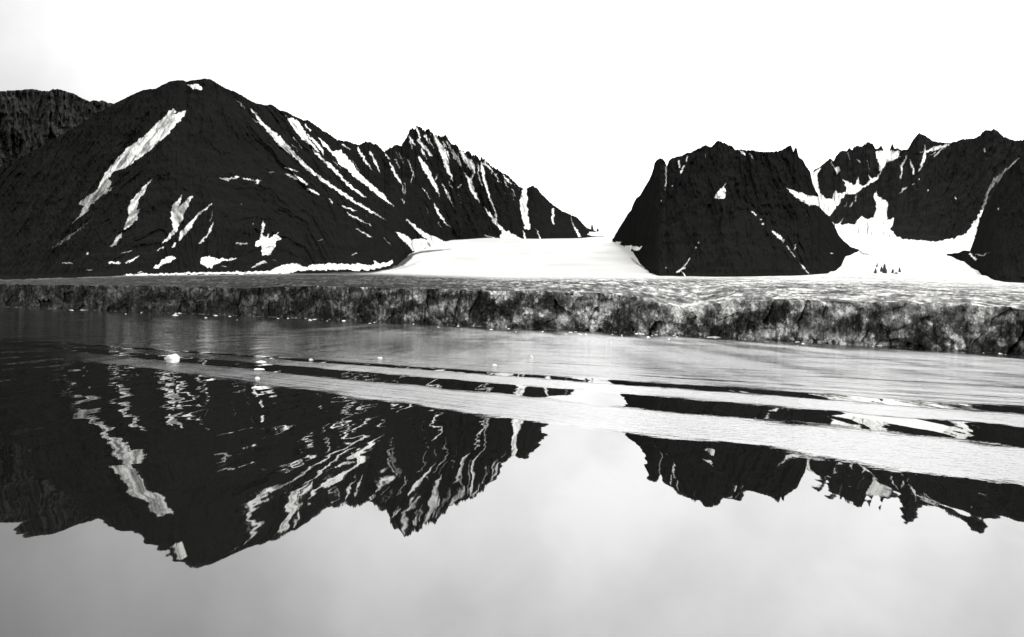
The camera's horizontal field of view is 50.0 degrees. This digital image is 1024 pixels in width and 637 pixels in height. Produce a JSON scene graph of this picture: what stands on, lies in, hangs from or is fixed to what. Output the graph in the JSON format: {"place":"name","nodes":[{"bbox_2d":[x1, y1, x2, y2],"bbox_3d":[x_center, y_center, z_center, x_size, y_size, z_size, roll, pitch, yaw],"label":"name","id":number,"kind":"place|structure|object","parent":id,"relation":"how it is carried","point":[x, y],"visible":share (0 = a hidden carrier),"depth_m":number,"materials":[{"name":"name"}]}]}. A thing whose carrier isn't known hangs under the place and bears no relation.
{"place":"outdoors","nodes":[
{"label":"outdoors","id":0,"kind":"place"},
{"bbox_2d":[0,89,112,166],"bbox_3d":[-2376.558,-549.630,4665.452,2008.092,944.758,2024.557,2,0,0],"label":"mountain ridge","id":1,"kind":"structure","parent":0,"point":[31,120],"depth_m":4530.33,"materials":[{"name":"black stone"}]},
{"bbox_2d":[0,78,603,279],"bbox_3d":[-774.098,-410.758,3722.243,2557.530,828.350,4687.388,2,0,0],"label":"mountain","id":2,"kind":"structure","parent":0,"point":[197,177],"depth_m":2688.31,"materials":[{"name":"black stone"}]},
{"bbox_2d":[0,307,1023,636],"bbox_3d":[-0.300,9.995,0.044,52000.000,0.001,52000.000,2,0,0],"label":"water","id":3,"kind":"structure","parent":0,"point":[430,481],"depth_m":64.82,"materials":[{"name":"black liquid"}]},
{"bbox_2d":[166,354,179,358],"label":"ice floe","id":4,"kind":"object","parent":3,"relation":"on","point":[174,356],"visible":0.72,"depth_m":197.22,"materials":[{"name":"white ice"}]},
{"bbox_2d":[0,229,1023,354],"bbox_3d":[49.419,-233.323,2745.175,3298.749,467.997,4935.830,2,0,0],"label":"glacier","id":5,"kind":"object","parent":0,"point":[931,296],"visible":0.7,"depth_m":933.24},
{"bbox_2d":[882,263,886,272],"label":"rock outcrop","id":6,"kind":"object","parent":5,"relation":"on","point":[884,270],"visible":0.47,"depth_m":1542.15,"materials":[{"name":"grey stone"}]},
{"bbox_2d":[0,0,1023,231],"label":"sky","id":7,"kind":"structure","parent":0,"point":[577,102],"materials":[{"name":"white"}]},
{"bbox_2d":[612,141,858,276],"bbox_3d":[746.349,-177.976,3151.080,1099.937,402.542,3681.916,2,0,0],"label":"rock crag","id":8,"kind":"structure","parent":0,"point":[718,209],"depth_m":2011.18,"materials":[{"name":"black stone"}]},
{"bbox_2d":[810,128,1023,247],"bbox_3d":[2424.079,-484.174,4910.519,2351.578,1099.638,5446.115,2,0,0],"label":"mountain peak","id":9,"kind":"structure","parent":0,"point":[923,188],"depth_m":5196.35,"materials":[{"name":"black stone"}]},
{"bbox_2d":[947,154,1023,282],"bbox_3d":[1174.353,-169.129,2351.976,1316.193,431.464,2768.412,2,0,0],"label":"rock slope","id":10,"kind":"structure","parent":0,"point":[996,252],"depth_m":1855.16,"materials":[{"name":"black stone"}]}
]}

